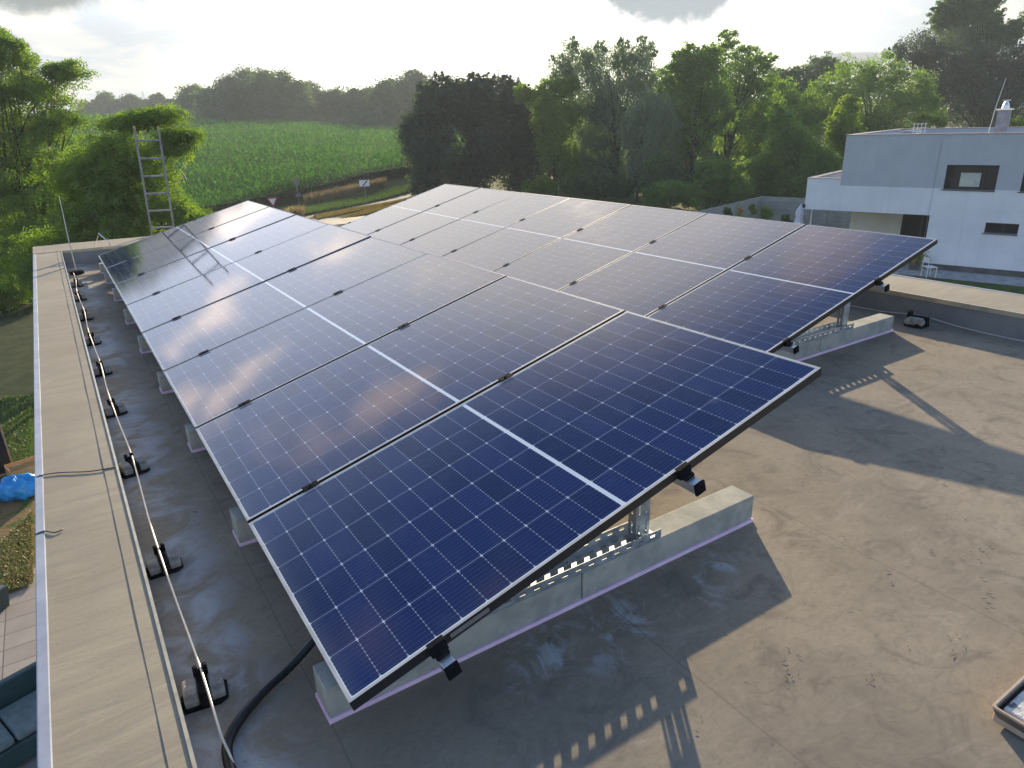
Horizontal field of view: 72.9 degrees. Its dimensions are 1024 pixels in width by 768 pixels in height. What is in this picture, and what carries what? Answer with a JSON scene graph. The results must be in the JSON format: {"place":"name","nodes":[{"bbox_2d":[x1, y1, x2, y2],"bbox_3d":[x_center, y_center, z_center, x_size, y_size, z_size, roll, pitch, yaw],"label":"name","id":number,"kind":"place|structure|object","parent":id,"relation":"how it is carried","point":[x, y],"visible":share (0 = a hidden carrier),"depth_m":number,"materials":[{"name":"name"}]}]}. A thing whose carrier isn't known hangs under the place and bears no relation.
{"place":"outdoors","nodes":[
{"label":"outdoors","id":0,"kind":"place"},
{"bbox_2d":[0,296,33,400],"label":"soil","id":1,"kind":"structure","parent":0,"point":[16,355],"depth_m":24.61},
{"bbox_2d":[0,25,101,312],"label":"locust tree","id":2,"kind":"object","parent":1,"relation":"on","point":[34,87],"visible":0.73,"depth_m":30.49,"materials":[{"name":"green plant"}]},
{"bbox_2d":[0,394,33,482],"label":"lawn","id":3,"kind":"structure","parent":0,"point":[32,426],"depth_m":18.60,"materials":[{"name":"green plant"}]},
{"bbox_2d":[0,424,12,476],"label":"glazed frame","id":4,"kind":"object","parent":3,"relation":"on","point":[5,457],"visible":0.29,"depth_m":15.58,"materials":[{"name":"grey wood"}]},
{"bbox_2d":[4,456,34,475],"bbox_3d":[-10.771,1.849,15.393,0.650,0.508,0.700,16,27,40],"label":"cardboard box","id":5,"kind":"object","parent":3,"relation":"on","point":[25,465],"visible":0.34,"depth_m":15.22,"materials":[{"name":"brown cardboard"}]},
{"bbox_2d":[0,496,34,574],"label":"worn lawn","id":6,"kind":"structure","parent":0,"point":[13,513],"depth_m":13.98,"materials":[{"name":"green plant"}]},
{"bbox_2d":[0,509,34,591],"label":"worn tufts","id":7,"kind":"object","parent":6,"relation":"on","point":[27,552],"visible":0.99,"depth_m":12.42,"materials":[{"name":"green plant"}]},
{"bbox_2d":[0,473,34,501],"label":"rubbish bag","id":8,"kind":"object","parent":6,"relation":"on","point":[18,487],"visible":0.88,"depth_m":14.45,"materials":[{"name":"blue plastic"}]},
{"bbox_2d":[0,568,36,767],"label":"patio","id":9,"kind":"structure","parent":0,"point":[18,633],"depth_m":10.62,"materials":[{"name":"beige tile"}]},
{"bbox_2d":[0,661,36,767],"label":"garden sofa","id":10,"kind":"object","parent":9,"relation":"on","point":[18,725],"visible":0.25,"depth_m":8.48,"materials":[{"name":"teal fabric"}]},
{"bbox_2d":[35,118,463,207],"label":"crop floor","id":11,"kind":"structure","parent":0,"point":[306,185],"depth_m":80.33,"materials":[{"name":"green plant"}]},
{"bbox_2d":[10,109,468,245],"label":"corn field","id":12,"kind":"structure","parent":11,"relation":"on","point":[322,147],"depth_m":87.53,"materials":[{"name":"green plant"}]},
{"bbox_2d":[300,177,386,204],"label":"tall dry grass","id":13,"kind":"structure","parent":0,"point":[356,189],"depth_m":70.56,"materials":[{"name":"beige plant"}]},
{"bbox_2d":[309,197,408,219],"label":"verge","id":14,"kind":"structure","parent":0,"point":[338,216],"depth_m":59.19,"materials":[{"name":"green plant"}]},
{"bbox_2d":[391,71,476,197],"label":"maple tree","id":15,"kind":"object","parent":14,"relation":"on","point":[432,163],"visible":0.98,"depth_m":64.91,"materials":[{"name":"green plant"}]},
{"bbox_2d":[450,71,520,188],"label":"maple tree","id":16,"kind":"object","parent":14,"relation":"on","point":[479,132],"visible":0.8,"depth_m":67.88,"materials":[{"name":"green plant"}]},
{"bbox_2d":[0,110,1023,286],"bbox_3d":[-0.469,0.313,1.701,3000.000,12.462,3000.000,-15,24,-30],"label":"ground","id":17,"kind":"structure","parent":0,"point":[397,180],"depth_m":72.21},
{"bbox_2d":[66,99,128,117],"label":"hedge bush","id":18,"kind":"object","parent":17,"relation":"on","point":[99,110],"visible":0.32,"depth_m":246.24,"materials":[{"name":"green plant"}]},
{"bbox_2d":[0,102,215,304],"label":"locust tree","id":19,"kind":"object","parent":17,"relation":"on","point":[107,202],"visible":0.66,"depth_m":23.39,"materials":[{"name":"green plant"}]},
{"bbox_2d":[133,126,174,235],"bbox_3d":[-5.635,-0.600,11.824,0.360,7.130,0.066,-12,26,-31],"label":"ladder","id":20,"kind":"object","parent":17,"relation":"on","point":[164,175],"visible":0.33,"depth_m":10.78,"materials":[{"name":"metal"}]},
{"bbox_2d":[171,82,204,113],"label":"broadleaf tree","id":21,"kind":"object","parent":17,"relation":"on","point":[183,100],"visible":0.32,"depth_m":195.90,"materials":[{"name":"green plant"}]},
{"bbox_2d":[190,85,232,121],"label":"broadleaf tree","id":22,"kind":"object","parent":17,"relation":"on","point":[210,102],"visible":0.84,"depth_m":180.19,"materials":[{"name":"green plant"}]},
{"bbox_2d":[210,73,250,121],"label":"broadleaf tree","id":23,"kind":"object","parent":17,"relation":"on","point":[228,85],"visible":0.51,"depth_m":184.33,"materials":[{"name":"green plant"}]},
{"bbox_2d":[226,64,254,117],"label":"broadleaf tree","id":24,"kind":"object","parent":17,"relation":"on","point":[245,71],"visible":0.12,"depth_m":189.68,"materials":[{"name":"green plant"}]},
{"bbox_2d":[239,63,282,119],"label":"broadleaf tree","id":25,"kind":"object","parent":17,"relation":"on","point":[253,86],"visible":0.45,"depth_m":183.08,"materials":[{"name":"green plant"}]},
{"bbox_2d":[254,65,298,121],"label":"broadleaf tree","id":26,"kind":"object","parent":17,"relation":"on","point":[282,74],"visible":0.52,"depth_m":181.28,"materials":[{"name":"green plant"}]},
{"bbox_2d":[272,77,317,121],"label":"broadleaf tree","id":27,"kind":"object","parent":17,"relation":"on","point":[304,107],"visible":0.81,"depth_m":180.70,"materials":[{"name":"green plant"}]},
{"bbox_2d":[311,89,337,117],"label":"broadleaf tree","id":28,"kind":"object","parent":17,"relation":"on","point":[319,100],"visible":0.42,"depth_m":196.96,"materials":[{"name":"green plant"}]},
{"bbox_2d":[319,83,346,121],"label":"broadleaf tree","id":29,"kind":"object","parent":17,"relation":"on","point":[333,96],"visible":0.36,"depth_m":196.52,"materials":[{"name":"green plant"}]},
{"bbox_2d":[274,183,416,215],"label":"verge grass","id":30,"kind":"structure","parent":17,"relation":"on","point":[342,202],"depth_m":67.67,"materials":[{"name":"green plant"}]},
{"bbox_2d":[333,85,368,121],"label":"broadleaf tree","id":31,"kind":"object","parent":17,"relation":"on","point":[349,104],"visible":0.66,"depth_m":194.57,"materials":[{"name":"green plant"}]},
{"bbox_2d":[329,109,386,126],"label":"hedge bush","id":32,"kind":"object","parent":17,"relation":"on","point":[357,121],"visible":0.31,"depth_m":181.94,"materials":[{"name":"green plant"}]},
{"bbox_2d":[365,75,402,125],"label":"broadleaf tree","id":33,"kind":"object","parent":17,"relation":"on","point":[383,99],"visible":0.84,"depth_m":184.29,"materials":[{"name":"green plant"}]},
{"bbox_2d":[387,75,413,119],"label":"broadleaf tree","id":34,"kind":"object","parent":17,"relation":"on","point":[403,93],"visible":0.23,"depth_m":195.76,"materials":[{"name":"green plant"}]},
{"bbox_2d":[487,69,544,191],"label":"maple tree","id":35,"kind":"object","parent":17,"relation":"on","point":[522,154],"visible":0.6,"depth_m":70.70,"materials":[{"name":"green plant"}]},
{"bbox_2d":[520,174,558,194],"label":"bush","id":36,"kind":"object","parent":17,"relation":"on","point":[545,183],"visible":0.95,"depth_m":63.55,"materials":[{"name":"green plant"}]},
{"bbox_2d":[512,74,590,195],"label":"broadleaf tree","id":37,"kind":"object","parent":17,"relation":"on","point":[556,116],"visible":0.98,"depth_m":66.23,"materials":[{"name":"green plant"}]},
{"bbox_2d":[559,168,637,200],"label":"bush","id":38,"kind":"object","parent":17,"relation":"on","point":[596,185],"visible":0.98,"depth_m":61.40,"materials":[{"name":"green plant"}]},
{"bbox_2d":[546,33,663,182],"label":"willow tree","id":39,"kind":"object","parent":17,"relation":"on","point":[607,107],"visible":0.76,"depth_m":69.05,"materials":[{"name":"green plant"}]},
{"bbox_2d":[618,84,687,201],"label":"willow tree","id":40,"kind":"object","parent":17,"relation":"on","point":[650,125],"visible":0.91,"depth_m":61.20,"materials":[{"name":"green plant"}]},
{"bbox_2d":[633,147,695,200],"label":"bush","id":41,"kind":"object","parent":17,"relation":"on","point":[654,172],"visible":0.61,"depth_m":57.20,"materials":[{"name":"green plant"}]},
{"bbox_2d":[639,179,709,209],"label":"bush","id":42,"kind":"object","parent":17,"relation":"on","point":[670,192],"visible":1,"depth_m":54.34,"materials":[{"name":"green plant"}]},
{"bbox_2d":[652,64,703,174],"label":"broadleaf tree","id":43,"kind":"object","parent":17,"relation":"on","point":[662,92],"visible":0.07,"depth_m":77.04,"materials":[{"name":"green plant"}]},
{"bbox_2d":[620,132,761,165],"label":"broadleaf tree","id":44,"kind":"object","parent":17,"relation":"on","point":[708,154],"visible":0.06,"depth_m":89.27,"materials":[{"name":"green plant"}]},
{"bbox_2d":[658,40,742,180],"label":"locust tree","id":45,"kind":"object","parent":17,"relation":"on","point":[698,92],"visible":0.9,"depth_m":62.05,"materials":[{"name":"green plant"}]},
{"bbox_2d":[689,156,759,205],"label":"bush","id":46,"kind":"object","parent":17,"relation":"on","point":[719,181],"visible":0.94,"depth_m":56.17,"materials":[{"name":"green plant"}]},
{"bbox_2d":[696,196,762,218],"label":"garden fence","id":47,"kind":"object","parent":17,"relation":"on","point":[745,204],"visible":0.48,"depth_m":45.10,"materials":[{"name":"concrete"}]},
{"bbox_2d":[713,25,791,167],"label":"locust tree","id":48,"kind":"object","parent":17,"relation":"on","point":[750,83],"visible":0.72,"depth_m":67.13,"materials":[{"name":"green plant"}]},
{"bbox_2d":[730,152,788,199],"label":"bush","id":49,"kind":"object","parent":17,"relation":"on","point":[765,173],"visible":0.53,"depth_m":58.93,"materials":[{"name":"green plant"}]},
{"bbox_2d":[740,76,821,162],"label":"broadleaf tree","id":50,"kind":"object","parent":17,"relation":"on","point":[781,86],"visible":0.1,"depth_m":72.96,"materials":[{"name":"green plant"}]},
{"bbox_2d":[761,104,843,197],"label":"broadleaf tree","id":51,"kind":"object","parent":17,"relation":"on","point":[802,156],"visible":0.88,"depth_m":55.20,"materials":[{"name":"green plant"}]},
{"bbox_2d":[760,196,851,228],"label":"garden fence","id":52,"kind":"object","parent":17,"relation":"on","point":[779,206],"visible":0.2,"depth_m":45.38,"materials":[{"name":"metal"}]},
{"bbox_2d":[763,50,853,136],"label":"broadleaf tree","id":53,"kind":"object","parent":17,"relation":"on","point":[804,75],"visible":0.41,"depth_m":98.58,"materials":[{"name":"green plant"}]},
{"bbox_2d":[824,93,868,164],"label":"broadleaf tree","id":54,"kind":"object","parent":17,"relation":"on","point":[848,111],"visible":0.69,"depth_m":57.42,"materials":[{"name":"green plant"}]},
{"bbox_2d":[786,49,948,167],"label":"broadleaf tree","id":55,"kind":"object","parent":17,"relation":"on","point":[907,101],"visible":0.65,"depth_m":70.76,"materials":[{"name":"green plant"}]},
{"bbox_2d":[802,79,1023,277],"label":"house","id":56,"kind":"structure","parent":17,"relation":"on","point":[958,193],"depth_m":31.58,"materials":[{"name":"grey paint"}]},
{"bbox_2d":[900,214,929,256],"bbox_3d":[20.403,-7.573,34.781,1.650,2.400,0.172,15,27,38],"label":"glass door","id":57,"kind":"structure","parent":56,"relation":"in","point":[912,225],"depth_m":34.83,"materials":[{"name":"grey glass"}]},
{"bbox_2d":[941,165,999,191],"bbox_3d":[20.287,-9.121,30.665,2.060,1.105,0.242,15,27,38],"label":"window","id":58,"kind":"structure","parent":56,"relation":"in","point":[958,177],"depth_m":30.69,"materials":[{"name":"grey glass"}]},
{"bbox_2d":[982,222,1018,235],"bbox_3d":[21.514,-6.828,30.478,1.310,0.495,0.242,15,27,38],"label":"window","id":59,"kind":"structure","parent":56,"relation":"in","point":[1001,228],"depth_m":30.49,"materials":[{"name":"grey glass"}]},
{"bbox_2d":[910,111,948,127],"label":"bush","id":60,"kind":"object","parent":17,"relation":"on","point":[922,118],"visible":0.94,"depth_m":57.68,"materials":[{"name":"green plant"}]},
{"bbox_2d":[881,19,1023,127],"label":"broadleaf tree","id":61,"kind":"object","parent":17,"relation":"on","point":[963,76],"visible":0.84,"depth_m":82.15,"materials":[{"name":"green plant"}]},
{"bbox_2d":[893,260,1023,286],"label":"gravel strip","id":62,"kind":"object","parent":17,"relation":"on","point":[982,278],"visible":0.2,"depth_m":31.02,"materials":[{"name":"grey gravel"}]},
{"bbox_2d":[922,0,1023,124],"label":"poplar tree","id":63,"kind":"object","parent":17,"relation":"on","point":[984,15],"visible":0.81,"depth_m":86.73,"materials":[{"name":"green plant"}]},
{"bbox_2d":[0,0,1023,112],"label":"sky","id":64,"kind":"structure","parent":0,"point":[138,47],"materials":[{"name":"white"}]},
{"bbox_2d":[896,274,1023,294],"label":"lawn","id":65,"kind":"structure","parent":0,"point":[1011,289],"depth_m":29.36,"materials":[{"name":"green plant"}]},
{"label":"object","id":66,"kind":"object","parent":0,"visible":0},
{"bbox_2d":[33,251,196,767],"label":"parapet","id":67,"kind":"structure","parent":66,"relation":"on","point":[107,696],"depth_m":2.46,"materials":[{"name":"concrete"}]},
{"bbox_2d":[65,262,1023,767],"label":"roof deck","id":68,"kind":"structure","parent":66,"relation":"on","point":[919,662],"depth_m":2.55,"materials":[{"name":"grey concrete"}]},
{"bbox_2d":[103,398,127,418],"bbox_3d":[-2.599,0.154,4.515,0.147,0.099,0.112,-20,27,-39],"label":"wire weight","id":69,"kind":"object","parent":68,"relation":"on","point":[120,408],"visible":0.77,"depth_m":4.50,"materials":[{"name":"concrete"}]},
{"bbox_2d":[118,452,149,478],"bbox_3d":[-2.043,0.434,3.728,0.112,0.099,0.146,17,28,40],"label":"wire weight","id":70,"kind":"object","parent":68,"relation":"on","point":[126,469],"visible":0.91,"depth_m":3.71,"materials":[{"name":"concrete"}]},
{"bbox_2d":[73,273,235,764],"bbox_3d":[-3.226,-0.177,5.427,0.042,0.074,8.832,-15,24,-30],"label":"lightning wire","id":71,"kind":"object","parent":68,"relation":"on","point":[202,675],"visible":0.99,"depth_m":2.64,"materials":[{"name":"silver metal"}]},
{"bbox_2d":[145,543,183,579],"bbox_3d":[-1.459,0.733,2.887,0.146,0.099,0.112,-16,25,-33],"label":"wire weight","id":72,"kind":"object","parent":68,"relation":"on","point":[172,560],"visible":0.84,"depth_m":2.87,"materials":[{"name":"concrete"}]},
{"bbox_2d":[185,423,206,452],"bbox_3d":[-1.450,0.207,4.229,0.990,0.130,0.135,-15,24,-30],"label":"kerb stone","id":73,"kind":"object","parent":68,"relation":"on","point":[195,443],"visible":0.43,"depth_m":3.96,"materials":[{"name":"concrete"}]},
{"bbox_2d":[33,216,364,264],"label":"parapet","id":74,"kind":"structure","parent":68,"relation":"on","point":[86,252],"depth_m":10.02,"materials":[{"name":"concrete"}]},
{"bbox_2d":[181,662,228,714],"bbox_3d":[-0.994,0.970,2.222,0.146,0.099,0.112,-12,23,-26],"label":"wire weight","id":75,"kind":"object","parent":68,"relation":"on","point":[194,698],"visible":0.94,"depth_m":2.21,"materials":[{"name":"grey concrete"}]},
{"bbox_2d":[229,506,257,546],"bbox_3d":[-0.821,0.530,3.323,0.990,0.130,0.135,-15,24,-30],"label":"kerb stone","id":76,"kind":"object","parent":68,"relation":"on","point":[243,533],"visible":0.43,"depth_m":3.05,"materials":[{"name":"concrete"}]},
{"bbox_2d":[221,637,315,767],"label":"conduit","id":77,"kind":"object","parent":68,"relation":"on","point":[255,700],"visible":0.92,"depth_m":2.19,"materials":[{"name":"black"}]},
{"bbox_2d":[118,246,461,680],"bbox_3d":[-2.735,-0.509,5.677,0.070,0.089,9.377,-30,31,-23],"label":"mounting rail","id":78,"kind":"object","parent":68,"relation":"on","point":[442,657],"visible":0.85,"depth_m":2.01,"materials":[{"name":"black metal"}]},
{"bbox_2d":[98,200,268,268],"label":"solar panel","id":79,"kind":"object","parent":78,"relation":"on","point":[166,237],"visible":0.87,"depth_m":9.11,"materials":[{"name":"blue glass"}]},
{"bbox_2d":[106,207,295,286],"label":"solar panel","id":80,"kind":"object","parent":78,"relation":"attached to","point":[178,250],"visible":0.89,"depth_m":8.19,"materials":[{"name":"blue glass"}]},
{"bbox_2d":[115,215,326,304],"bbox_3d":[-3.072,-1.354,7.336,2.094,0.037,1.134,-29,31,-23],"label":"solar panel","id":81,"kind":"object","parent":78,"relation":"attached to","point":[149,283],"visible":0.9,"depth_m":7.28,"materials":[{"name":"blue glass"}]},
{"bbox_2d":[126,224,370,334],"bbox_3d":[-2.443,-1.033,6.425,2.094,0.035,1.134,-30,31,-23],"label":"solar panel","id":82,"kind":"object","parent":78,"relation":"on","point":[187,297],"visible":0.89,"depth_m":6.35,"materials":[{"name":"blue glass"}]},
{"bbox_2d":[142,237,426,371],"bbox_3d":[-1.810,-0.706,5.516,2.094,0.035,1.134,-29,31,-23],"label":"solar panel","id":83,"kind":"object","parent":78,"relation":"attached to","point":[180,340],"visible":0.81,"depth_m":5.44,"materials":[{"name":"blue glass"}]},
{"bbox_2d":[164,253,505,428],"bbox_3d":[-1.181,-0.384,4.605,2.094,0.035,1.134,-30,31,-23],"label":"solar panel","id":84,"kind":"object","parent":78,"relation":"attached to","point":[216,383],"visible":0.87,"depth_m":4.51,"materials":[{"name":"blue glass"}]},
{"bbox_2d":[196,276,624,522],"bbox_3d":[-0.550,-0.059,3.695,2.094,0.035,1.134,-30,31,-23],"label":"solar panel","id":85,"kind":"object","parent":78,"relation":"on","point":[272,450],"visible":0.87,"depth_m":3.57,"materials":[{"name":"blue glass"}]},
{"bbox_2d":[248,311,821,710],"bbox_3d":[0.082,0.266,2.785,2.094,0.035,1.135,-30,31,-23],"label":"solar panel","id":86,"kind":"object","parent":78,"relation":"on","point":[389,562],"visible":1,"depth_m":2.61,"materials":[{"name":"blue glass"}]},
{"bbox_2d":[313,562,582,724],"bbox_3d":[-0.183,0.857,2.402,0.990,0.130,0.135,-15,24,-30],"label":"kerb stone","id":87,"kind":"object","parent":68,"relation":"on","point":[504,624],"visible":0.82,"depth_m":2.38,"materials":[{"name":"concrete"}]},
{"bbox_2d":[489,499,660,614],"bbox_3d":[0.080,0.551,2.475,1.152,0.372,0.115,-15,24,-30],"label":"support bracket","id":88,"kind":"object","parent":87,"relation":"on","point":[597,556],"visible":0.45,"depth_m":2.69,"materials":[{"name":"silver metal"}]},
{"bbox_2d":[192,219,705,496],"bbox_3d":[-1.915,-0.973,6.080,0.070,0.089,9.377,-30,31,-23],"label":"mounting rail","id":89,"kind":"object","parent":68,"relation":"on","point":[687,479],"visible":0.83,"depth_m":2.42,"materials":[{"name":"black metal"}]},
{"bbox_2d":[348,222,798,353],"bbox_3d":[-0.367,-1.397,7.817,0.070,0.089,8.223,-30,31,-23],"label":"mounting rail","id":90,"kind":"object","parent":68,"relation":"on","point":[789,346],"visible":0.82,"depth_m":4.62,"materials":[{"name":"black metal"}]},
{"bbox_2d":[340,184,478,234],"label":"solar panel","id":91,"kind":"object","parent":90,"relation":"on","point":[400,211],"visible":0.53,"depth_m":10.82,"materials":[{"name":"blue glass"}]},
{"bbox_2d":[368,188,520,244],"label":"solar panel","id":92,"kind":"object","parent":90,"relation":"attached to","point":[431,219],"visible":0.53,"depth_m":9.90,"materials":[{"name":"blue glass"}]},
{"bbox_2d":[401,192,568,256],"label":"solar panel","id":93,"kind":"object","parent":90,"relation":"on","point":[470,228],"visible":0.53,"depth_m":8.99,"materials":[{"name":"blue glass"}]},
{"bbox_2d":[442,198,630,270],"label":"solar panel","id":94,"kind":"object","parent":90,"relation":"on","point":[499,249],"visible":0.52,"depth_m":8.07,"materials":[{"name":"blue glass"}]},
{"bbox_2d":[493,205,706,290],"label":"solar panel","id":95,"kind":"object","parent":90,"relation":"on","point":[561,264],"visible":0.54,"depth_m":7.16,"materials":[{"name":"blue glass"}]},
{"bbox_2d":[560,213,805,316],"bbox_3d":[1.504,-1.110,6.291,2.094,0.035,1.134,-30,31,-23],"label":"solar panel","id":96,"kind":"object","parent":90,"relation":"on","point":[649,279],"visible":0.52,"depth_m":6.24,"materials":[{"name":"blue glass"}]},
{"bbox_2d":[647,225,937,352],"bbox_3d":[2.135,-0.785,5.380,2.094,0.035,1.134,-30,31,-23],"label":"solar panel","id":97,"kind":"object","parent":90,"relation":"on","point":[792,286],"visible":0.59,"depth_m":5.31,"materials":[{"name":"blue glass"}]},
{"bbox_2d":[567,486,753,602],"bbox_3d":[0.637,0.644,2.894,0.973,0.130,0.135,-15,24,-30],"label":"kerb stone","id":98,"kind":"object","parent":68,"relation":"on","point":[688,528],"visible":0.77,"depth_m":2.87,"materials":[{"name":"concrete"}]},
{"bbox_2d":[773,338,820,360],"bbox_3d":[1.870,-0.193,4.998,0.990,0.130,0.135,-15,24,-30],"label":"kerb stone","id":99,"kind":"object","parent":68,"relation":"on","point":[809,349],"visible":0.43,"depth_m":5.10,"materials":[{"name":"concrete"}]},
{"bbox_2d":[777,302,853,350],"bbox_3d":[2.133,-0.499,5.071,1.152,0.372,0.115,-15,24,-30],"label":"support bracket","id":100,"kind":"object","parent":99,"relation":"on","point":[841,325],"visible":0.56,"depth_m":5.30,"materials":[{"name":"silver metal"}]},
{"bbox_2d":[820,313,893,354],"bbox_3d":[2.690,-0.407,5.490,0.973,0.130,0.135,-15,24,-30],"label":"kerb stone","id":101,"kind":"object","parent":68,"relation":"on","point":[869,327],"visible":0.81,"depth_m":5.46,"materials":[{"name":"concrete"}]},
{"bbox_2d":[904,310,929,328],"bbox_3d":[3.406,-0.546,5.815,0.183,0.119,0.168,-19,27,-38],"label":"wire weight","id":102,"kind":"object","parent":68,"relation":"on","point":[916,321],"visible":1,"depth_m":5.78,"materials":[{"name":"concrete"}]},
{"bbox_2d":[992,675,1023,738],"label":"slab tray","id":103,"kind":"object","parent":68,"relation":"on","point":[1008,707],"visible":1,"depth_m":2.04,"materials":[{"name":"metal"}]},
{"bbox_2d":[850,274,1023,340],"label":"parapet","id":104,"kind":"structure","parent":66,"relation":"on","point":[995,312],"depth_m":5.89,"materials":[{"name":"concrete"}]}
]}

